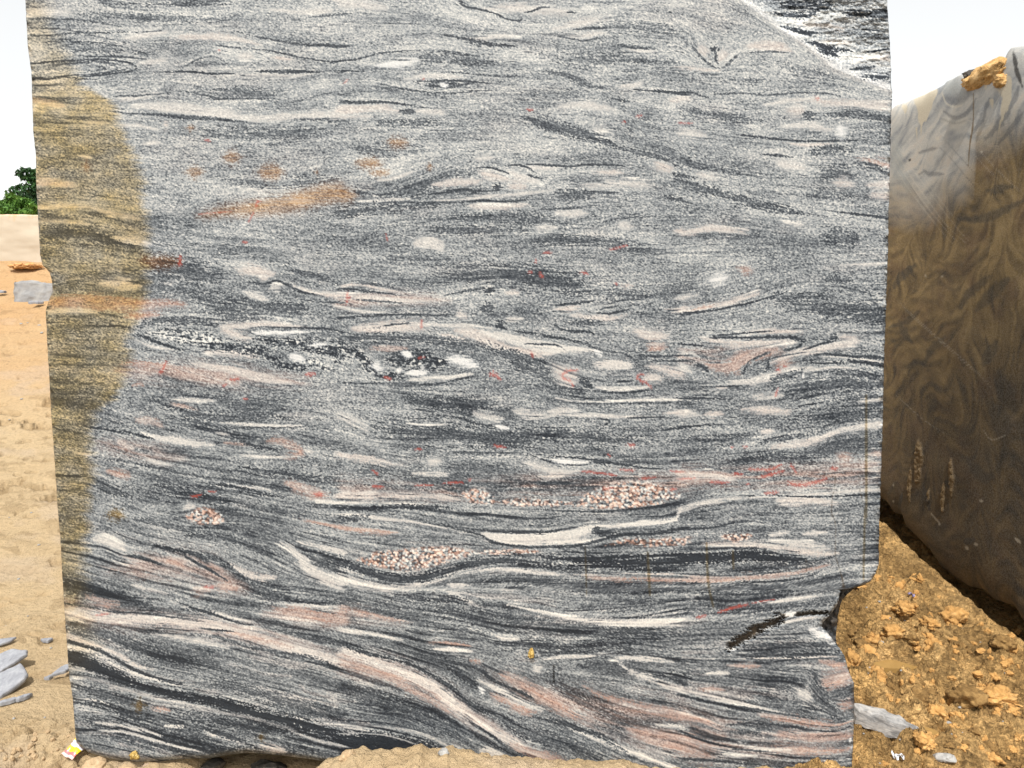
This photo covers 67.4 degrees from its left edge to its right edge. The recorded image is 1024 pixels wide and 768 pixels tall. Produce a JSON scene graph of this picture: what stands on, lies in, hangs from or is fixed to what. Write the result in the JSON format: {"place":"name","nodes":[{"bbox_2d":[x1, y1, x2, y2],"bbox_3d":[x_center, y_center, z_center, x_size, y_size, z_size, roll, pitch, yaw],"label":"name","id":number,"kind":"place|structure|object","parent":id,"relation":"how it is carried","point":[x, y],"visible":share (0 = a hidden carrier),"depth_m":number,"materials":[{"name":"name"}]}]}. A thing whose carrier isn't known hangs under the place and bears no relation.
{"place":"outdoors","nodes":[
{"label":"outdoors","id":0,"kind":"place"},
{"bbox_2d":[0,261,1023,767],"bbox_3d":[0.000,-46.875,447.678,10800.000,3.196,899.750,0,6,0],"label":"ground","id":1,"kind":"structure","parent":0,"point":[28,497],"depth_m":3.50,"materials":[{"name":"soil"}]},
{"bbox_2d":[0,637,15,645],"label":"stone flake","id":2,"kind":"object","parent":1,"relation":"on","point":[3,641],"visible":1,"depth_m":3.62,"materials":[{"name":"grey stone"}]},
{"bbox_2d":[0,697,15,705],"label":"stone flake","id":3,"kind":"object","parent":1,"relation":"on","point":[8,701],"visible":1,"depth_m":3.13,"materials":[{"name":"grey stone"}]},
{"bbox_2d":[0,663,27,698],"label":"stone flake","id":4,"kind":"object","parent":1,"relation":"on","point":[14,678],"visible":1,"depth_m":3.26,"materials":[{"name":"grey stone"}]},
{"bbox_2d":[0,649,27,671],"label":"stone flake","id":5,"kind":"object","parent":1,"relation":"on","point":[10,658],"visible":0.97,"depth_m":3.41,"materials":[{"name":"white stone"}]},
{"bbox_2d":[6,263,23,268],"bbox_3d":[-7.390,-1.772,11.539,0.334,0.102,0.315,4,7,34],"label":"earth lump","id":6,"kind":"object","parent":1,"relation":"on","point":[16,266],"visible":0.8,"depth_m":11.45,"materials":[{"name":"brown soil"}]},
{"bbox_2d":[0,193,37,214],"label":"shrub","id":7,"kind":"object","parent":1,"relation":"on","point":[10,203],"visible":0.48,"depth_m":19.51,"materials":[{"name":"green plant"}]},
{"bbox_2d":[0,214,41,261],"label":"stone block","id":8,"kind":"structure","parent":1,"relation":"on","point":[19,237],"depth_m":12.71,"materials":[{"name":"beige stone"}]},
{"bbox_2d":[4,166,37,214],"bbox_3d":[-14.789,-5.110,24.615,2.573,3.831,2.478,0,6,0],"label":"tree","id":9,"kind":"object","parent":1,"relation":"on","point":[28,190],"visible":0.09,"depth_m":24.21,"materials":[{"name":"green plant"}]},
{"bbox_2d":[16,693,32,701],"bbox_3d":[-2.013,1.292,3.167,0.025,0.020,0.066,4,7,31],"label":"stone flake","id":10,"kind":"object","parent":1,"relation":"on","point":[23,697],"visible":1,"depth_m":3.16,"materials":[{"name":"grey stone"}]},
{"bbox_2d":[27,743,33,749],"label":"mud clod","id":11,"kind":"object","parent":1,"relation":"on","point":[30,745],"visible":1,"depth_m":2.81,"materials":[{"name":"beige soil"}]},
{"bbox_2d":[13,280,51,301],"bbox_3d":[-6.282,-1.143,10.345,0.687,0.437,0.618,2,-4,-4],"label":"stone slab","id":12,"kind":"object","parent":1,"relation":"on","point":[28,290],"depth_m":10.08,"materials":[{"name":"grey stone"}]},
{"bbox_2d":[22,262,43,269],"bbox_3d":[-7.211,-1.771,11.548,0.260,0.109,0.342,0,6,0],"label":"earth lump","id":13,"kind":"object","parent":1,"relation":"on","point":[32,266],"visible":1,"depth_m":11.47,"materials":[{"name":"brown soil"}]},
{"bbox_2d":[31,753,37,759],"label":"mud clod","id":14,"kind":"object","parent":1,"relation":"on","point":[34,757],"visible":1,"depth_m":2.77,"materials":[{"name":"beige soil"}]},
{"bbox_2d":[28,301,43,303],"bbox_3d":[-6.113,-1.047,9.861,0.175,0.044,0.090,-3,7,-27],"label":"stone flake","id":15,"kind":"object","parent":1,"relation":"on","point":[35,302],"visible":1,"depth_m":9.82,"materials":[{"name":"grey stone"}]},
{"bbox_2d":[41,638,52,642],"bbox_3d":[-2.233,1.227,3.681,0.059,0.019,0.032,0,6,0],"label":"stone flake","id":16,"kind":"object","parent":1,"relation":"on","point":[45,640],"visible":1,"depth_m":3.67,"materials":[{"name":"grey stone"}]},
{"bbox_2d":[50,664,68,676],"bbox_3d":[-1.970,1.253,3.365,0.058,0.017,0.084,0,16,0],"label":"stone flake","id":17,"kind":"object","parent":1,"relation":"on","point":[63,669],"visible":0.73,"depth_m":3.35,"materials":[{"name":"white stone"}]},
{"bbox_2d":[61,738,83,759],"bbox_3d":[-1.590,1.326,2.809,0.062,0.024,0.088,10,34,27],"label":"wrapper","id":18,"kind":"object","parent":1,"relation":"on","point":[72,750],"visible":0.52,"depth_m":2.79,"materials":[{"name":"plastic"}]},
{"bbox_2d":[82,756,107,767],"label":"sand lump","id":19,"kind":"object","parent":1,"relation":"on","point":[98,762],"visible":1,"depth_m":2.64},
{"bbox_2d":[119,763,136,767],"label":"sand lump","id":20,"kind":"object","parent":1,"relation":"on","point":[128,765],"visible":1,"depth_m":2.66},
{"bbox_2d":[200,757,225,767],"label":"packing stone","id":21,"kind":"object","parent":1,"relation":"on","point":[217,762],"visible":0.99,"depth_m":2.84,"materials":[{"name":"stone"}]},
{"bbox_2d":[250,759,286,767],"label":"packing stone","id":22,"kind":"object","parent":1,"relation":"on","point":[262,763],"visible":1,"depth_m":2.86,"materials":[{"name":"grey stone"}]},
{"bbox_2d":[338,749,355,761],"bbox_3d":[-0.555,1.266,2.607,0.064,0.051,0.057,0,6,0],"label":"sand lump","id":23,"kind":"object","parent":1,"relation":"on","point":[345,754],"visible":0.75,"depth_m":2.59,"materials":[{"name":"beige sand"}]},
{"bbox_2d":[438,747,449,755],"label":"rock","id":24,"kind":"object","parent":1,"relation":"on","point":[442,751],"visible":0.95,"depth_m":2.59,"materials":[{"name":"grey stone"}]},
{"bbox_2d":[25,0,891,767],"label":"stone block","id":25,"kind":"structure","parent":1,"relation":"on","point":[429,372],"depth_m":2.61,"materials":[{"name":"grey stone"}]},
{"bbox_2d":[128,750,139,759],"bbox_3d":[-1.352,1.328,2.746,0.040,0.032,0.029,0,6,0],"label":"mud crumb","id":26,"kind":"object","parent":25,"relation":"attached to","point":[134,755],"visible":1,"depth_m":2.74,"materials":[{"name":"yellow soil"}]},
{"bbox_2d":[528,648,533,658],"bbox_3d":[0.069,0.948,2.708,0.022,0.038,0.027,-3,7,-25],"label":"mud crumb","id":27,"kind":"object","parent":25,"relation":"attached to","point":[531,653],"visible":1,"depth_m":2.70,"materials":[{"name":"yellow soil"}]},
{"bbox_2d":[847,629,856,638],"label":"mud clod","id":28,"kind":"object","parent":1,"relation":"on","point":[850,633],"visible":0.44,"depth_m":3.53,"materials":[{"name":"brown soil"}]},
{"bbox_2d":[845,650,861,666],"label":"mud clod","id":29,"kind":"object","parent":1,"relation":"on","point":[852,658],"visible":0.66,"depth_m":3.25,"materials":[{"name":"soil"}]},
{"bbox_2d":[853,637,877,650],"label":"mud clod","id":30,"kind":"object","parent":1,"relation":"on","point":[859,641],"visible":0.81,"depth_m":3.40,"materials":[{"name":"brown soil"}]},
{"bbox_2d":[859,644,879,659],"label":"mud clod","id":31,"kind":"object","parent":1,"relation":"on","point":[868,648],"visible":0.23,"depth_m":3.36,"materials":[{"name":"soil"}]},
{"bbox_2d":[864,634,881,644],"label":"mud clod","id":32,"kind":"object","parent":1,"relation":"on","point":[874,639],"visible":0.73,"depth_m":3.39,"materials":[{"name":"brown soil"}]},
{"bbox_2d":[870,665,887,684],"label":"mud clod","id":33,"kind":"object","parent":1,"relation":"on","point":[881,675],"visible":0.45,"depth_m":3.18,"materials":[{"name":"orange soil"}]},
{"bbox_2d":[880,614,890,619],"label":"mud clod","id":34,"kind":"object","parent":1,"relation":"on","point":[884,616],"visible":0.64,"depth_m":3.58,"materials":[{"name":"orange soil"}]},
{"bbox_2d":[882,760,889,766],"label":"mud clod","id":35,"kind":"object","parent":1,"relation":"on","point":[885,763],"visible":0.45,"depth_m":2.80,"materials":[{"name":"orange soil"}]},
{"bbox_2d":[854,703,918,738],"bbox_3d":[1.401,1.272,2.889,0.232,0.079,0.100,14,14,-1],"label":"stone shard","id":36,"kind":"object","parent":1,"relation":"on","point":[886,723],"visible":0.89,"depth_m":2.87,"materials":[{"name":"grey stone"}]},
{"bbox_2d":[886,696,893,701],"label":"mud clod","id":37,"kind":"object","parent":1,"relation":"on","point":[890,698],"visible":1,"depth_m":3.01,"materials":[{"name":"brown soil"}]},
{"bbox_2d":[880,623,905,638],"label":"mud clod","id":38,"kind":"object","parent":1,"relation":"on","point":[896,631],"visible":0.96,"depth_m":3.37,"materials":[{"name":"orange soil"}]},
{"bbox_2d":[886,682,899,691],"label":"mud clod","id":39,"kind":"object","parent":1,"relation":"on","point":[891,686],"visible":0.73,"depth_m":3.14,"materials":[{"name":"brown soil"}]},
{"bbox_2d":[874,659,916,672],"bbox_3d":[1.658,1.215,3.292,0.225,0.030,0.090,0,6,0],"label":"rock","id":40,"kind":"object","parent":1,"relation":"on","point":[893,666],"visible":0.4,"depth_m":3.28,"materials":[{"name":"soil"}]},
{"bbox_2d":[891,751,903,759],"bbox_3d":[1.401,1.350,2.782,0.038,0.024,0.047,0,6,0],"label":"plastic scrap","id":41,"kind":"object","parent":1,"relation":"on","point":[896,756],"visible":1,"depth_m":2.78,"materials":[{"name":"white plastic"}]},
{"bbox_2d":[895,582,903,589],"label":"mud clod","id":42,"kind":"object","parent":1,"relation":"on","point":[900,585],"visible":0.77,"depth_m":3.76,"materials":[{"name":"soil"}]},
{"bbox_2d":[890,600,915,615],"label":"mud clod","id":43,"kind":"object","parent":1,"relation":"on","point":[904,607],"visible":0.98,"depth_m":3.55,"materials":[{"name":"soil"}]},
{"bbox_2d":[898,603,921,615],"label":"mud clod","id":44,"kind":"object","parent":1,"relation":"on","point":[911,605],"visible":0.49,"depth_m":3.57,"materials":[{"name":"orange soil"}]},
{"bbox_2d":[902,633,919,645],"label":"mud clod","id":45,"kind":"object","parent":1,"relation":"on","point":[910,638],"visible":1,"depth_m":3.34,"materials":[{"name":"brown soil"}]},
{"bbox_2d":[908,675,915,683],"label":"mud clod","id":46,"kind":"object","parent":1,"relation":"on","point":[912,678],"visible":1,"depth_m":3.13,"materials":[{"name":"brown soil"}]},
{"bbox_2d":[912,645,920,651],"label":"mud clod","id":47,"kind":"object","parent":1,"relation":"on","point":[916,647],"visible":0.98,"depth_m":3.34,"materials":[{"name":"brown soil"}]},
{"bbox_2d":[914,747,922,754],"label":"mud clod","id":48,"kind":"object","parent":1,"relation":"on","point":[917,750],"visible":0.97,"depth_m":2.77,"materials":[{"name":"brown soil"}]},
{"bbox_2d":[911,686,929,705],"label":"mud clod","id":49,"kind":"object","parent":1,"relation":"on","point":[922,695],"visible":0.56,"depth_m":3.05,"materials":[{"name":"brown soil"}]},
{"bbox_2d":[916,573,924,583],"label":"mud clod","id":50,"kind":"object","parent":1,"relation":"on","point":[920,579],"visible":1,"depth_m":3.77,"materials":[{"name":"orange soil"}]},
{"bbox_2d":[916,677,925,687],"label":"mud clod","id":51,"kind":"object","parent":1,"relation":"on","point":[923,683],"visible":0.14,"depth_m":3.15,"materials":[{"name":"brown soil"}]},
{"bbox_2d":[912,729,937,750],"bbox_3d":[1.495,1.291,2.793,0.078,0.060,0.099,1,6,9],"label":"mud clod","id":52,"kind":"object","parent":1,"relation":"on","point":[924,741],"visible":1,"depth_m":2.77,"materials":[{"name":"soil"}]},
{"bbox_2d":[925,632,933,639],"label":"mud clod","id":53,"kind":"object","parent":1,"relation":"on","point":[929,635],"visible":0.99,"depth_m":3.36,"materials":[{"name":"brown soil"}]},
{"bbox_2d":[923,687,938,696],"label":"mud clod","id":54,"kind":"object","parent":1,"relation":"on","point":[931,691],"visible":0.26,"depth_m":3.10,"materials":[{"name":"brown soil"}]},
{"bbox_2d":[917,615,945,630],"bbox_3d":[1.861,1.064,3.413,0.075,0.056,0.102,-4,7,-36],"label":"mud clod","id":55,"kind":"object","parent":1,"relation":"on","point":[930,622],"visible":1,"depth_m":3.40,"materials":[{"name":"orange soil"}]},
{"bbox_2d":[924,727,938,734],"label":"clod","id":56,"kind":"object","parent":1,"relation":"on","point":[933,731],"visible":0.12,"depth_m":2.91,"materials":[{"name":"soil"}]},
{"bbox_2d":[923,637,942,650],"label":"mud clod","id":57,"kind":"object","parent":1,"relation":"on","point":[929,644],"visible":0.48,"depth_m":3.33,"materials":[{"name":"brown soil"}]},
{"bbox_2d":[926,703,948,720],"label":"mud clod","id":58,"kind":"object","parent":1,"relation":"on","point":[938,709],"visible":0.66,"depth_m":2.99,"materials":[{"name":"soil"}]},
{"bbox_2d":[933,753,956,762],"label":"stone","id":59,"kind":"object","parent":1,"relation":"on","point":[945,757],"visible":0.98,"depth_m":2.75,"materials":[{"name":"grey stone"}]},
{"bbox_2d":[943,742,954,748],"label":"mud clod","id":60,"kind":"object","parent":1,"relation":"on","point":[949,745],"visible":1,"depth_m":2.79,"materials":[{"name":"brown soil"}]},
{"bbox_2d":[946,699,952,705],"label":"mud clod","id":61,"kind":"object","parent":1,"relation":"on","point":[949,702],"visible":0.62,"depth_m":3.06,"materials":[{"name":"brown soil"}]},
{"bbox_2d":[946,676,956,680],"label":"mud clod","id":62,"kind":"object","parent":1,"relation":"on","point":[953,678],"visible":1,"depth_m":3.12,"materials":[{"name":"soil"}]},
{"bbox_2d":[880,46,1023,619],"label":"stone block","id":63,"kind":"structure","parent":1,"relation":"on","point":[952,476],"depth_m":3.70,"materials":[{"name":"stone"}]},
{"bbox_2d":[961,74,972,88],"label":"mud clod","id":64,"kind":"object","parent":63,"relation":"on","point":[965,82],"visible":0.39,"depth_m":3.60,"materials":[{"name":"brown soil"}]},
{"bbox_2d":[967,56,1006,90],"bbox_3d":[2.194,-1.415,3.514,0.142,0.120,0.350,0,6,0],"label":"mud clod","id":65,"kind":"object","parent":63,"relation":"on","point":[985,74],"visible":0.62,"depth_m":3.47,"materials":[{"name":"brown soil"}]},
{"bbox_2d":[962,69,973,78],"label":"stone","id":66,"kind":"object","parent":65,"relation":"on","point":[966,74],"visible":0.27,"depth_m":3.61,"materials":[{"name":"grey stone"}]},
{"bbox_2d":[992,73,1006,87],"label":"mud clod","id":67,"kind":"object","parent":63,"relation":"on","point":[1000,80],"visible":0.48,"depth_m":3.39,"materials":[{"name":"brown soil"}]},
{"bbox_2d":[937,605,969,624],"bbox_3d":[2.011,1.055,3.492,0.142,0.092,0.107,-3,7,-27],"label":"mud clod","id":68,"kind":"object","parent":1,"relation":"on","point":[957,615],"visible":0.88,"depth_m":3.46,"materials":[{"name":"orange soil"}]},
{"bbox_2d":[945,621,961,626],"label":"mud clod","id":69,"kind":"object","parent":1,"relation":"on","point":[948,622],"visible":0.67,"depth_m":3.46,"materials":[{"name":"orange soil"}]},
{"bbox_2d":[948,710,961,717],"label":"mud clod","id":70,"kind":"object","parent":1,"relation":"on","point":[953,713],"visible":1,"depth_m":2.97,"materials":[{"name":"orange soil"}]},
{"bbox_2d":[949,639,972,653],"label":"mud clod","id":71,"kind":"object","parent":1,"relation":"on","point":[961,645],"visible":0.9,"depth_m":3.27,"materials":[{"name":"brown soil"}]},
{"bbox_2d":[960,743,967,751],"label":"mud clod","id":72,"kind":"object","parent":1,"relation":"on","point":[964,748],"visible":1,"depth_m":2.79,"materials":[{"name":"orange soil"}]},
{"bbox_2d":[961,740,969,745],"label":"mud clod","id":73,"kind":"object","parent":1,"relation":"on","point":[966,742],"visible":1,"depth_m":2.81,"materials":[{"name":"brown soil"}]},
{"bbox_2d":[945,684,988,709],"bbox_3d":[1.804,1.242,3.039,0.166,0.126,0.132,0,6,0],"label":"mud clod","id":74,"kind":"object","parent":1,"relation":"on","point":[967,696],"visible":0.94,"depth_m":3.01,"materials":[{"name":"brown soil"}]},
{"bbox_2d":[968,727,981,735],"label":"mud clod","id":75,"kind":"object","parent":1,"relation":"on","point":[974,730],"visible":1,"depth_m":2.89,"materials":[{"name":"brown soil"}]},
{"bbox_2d":[971,670,982,677],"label":"mud clod","id":76,"kind":"object","parent":1,"relation":"on","point":[977,673],"visible":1,"depth_m":3.11,"materials":[{"name":"soil"}]},
{"bbox_2d":[975,647,985,653],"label":"mud clod","id":77,"kind":"object","parent":1,"relation":"on","point":[980,650],"visible":1,"depth_m":3.24,"materials":[{"name":"brown soil"}]},
{"bbox_2d":[982,740,1001,756],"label":"mud clod","id":78,"kind":"object","parent":1,"relation":"on","point":[993,747],"visible":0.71,"depth_m":2.81,"materials":[{"name":"brown soil"}]},
{"bbox_2d":[989,672,1001,680],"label":"mud clod","id":79,"kind":"object","parent":1,"relation":"on","point":[995,676],"visible":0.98,"depth_m":3.12,"materials":[{"name":"orange soil"}]},
{"bbox_2d":[991,706,1000,714],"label":"mud clod","id":80,"kind":"object","parent":1,"relation":"on","point":[997,710],"visible":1,"depth_m":2.99,"materials":[{"name":"orange soil"}]},
{"bbox_2d":[986,752,1006,764],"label":"mud clod","id":81,"kind":"object","parent":1,"relation":"on","point":[996,759],"visible":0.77,"depth_m":2.77,"materials":[{"name":"brown soil"}]},
{"bbox_2d":[976,682,1018,707],"bbox_3d":[1.914,1.238,3.052,0.187,0.099,0.138,0,6,0],"label":"mud clod","id":82,"kind":"object","parent":1,"relation":"on","point":[1000,695],"visible":0.77,"depth_m":3.02,"materials":[{"name":"brown soil"}]},
{"bbox_2d":[989,634,1017,651],"bbox_3d":[2.083,1.101,3.265,0.109,0.074,0.094,2,6,14],"label":"mud clod","id":83,"kind":"object","parent":1,"relation":"on","point":[1007,643],"visible":0.98,"depth_m":3.24,"materials":[{"name":"brown soil"}]},
{"bbox_2d":[999,660,1009,668],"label":"mud clod","id":84,"kind":"object","parent":1,"relation":"on","point":[1005,664],"visible":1,"depth_m":3.14,"materials":[{"name":"orange soil"}]},
{"bbox_2d":[1004,670,1014,675],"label":"mud clod","id":85,"kind":"object","parent":1,"relation":"on","point":[1009,672],"visible":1,"depth_m":3.11,"materials":[{"name":"soil"}]},
{"bbox_2d":[1006,657,1013,664],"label":"mud clod","id":86,"kind":"object","parent":1,"relation":"on","point":[1010,661],"visible":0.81,"depth_m":3.17,"materials":[{"name":"orange soil"}]},
{"bbox_2d":[1007,632,1015,638],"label":"mud clod","id":87,"kind":"object","parent":1,"relation":"on","point":[1012,635],"visible":0.59,"depth_m":3.34,"materials":[{"name":"orange soil"}]},
{"bbox_2d":[1005,704,1020,716],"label":"mud clod","id":88,"kind":"object","parent":1,"relation":"on","point":[1012,708],"visible":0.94,"depth_m":2.97,"materials":[{"name":"soil"}]},
{"bbox_2d":[1008,745,1017,753],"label":"mud clod","id":89,"kind":"object","parent":1,"relation":"on","point":[1013,749],"visible":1,"depth_m":2.83,"materials":[{"name":"brown soil"}]},
{"bbox_2d":[1009,645,1018,653],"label":"mud clod","id":90,"kind":"object","parent":1,"relation":"on","point":[1014,651],"visible":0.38,"depth_m":3.24,"materials":[{"name":"brown soil"}]},
{"bbox_2d":[1012,627,1021,634],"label":"mud clod","id":91,"kind":"object","parent":1,"relation":"on","point":[1017,630],"visible":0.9,"depth_m":3.65,"materials":[{"name":"brown soil"}]},
{"bbox_2d":[1014,732,1023,740],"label":"mud clod","id":92,"kind":"object","parent":1,"relation":"on","point":[1017,737],"visible":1,"depth_m":2.86,"materials":[{"name":"orange soil"}]},
{"bbox_2d":[0,0,1023,199],"label":"sky","id":93,"kind":"structure","parent":0,"point":[933,42],"materials":[{"name":"white"}]}
]}

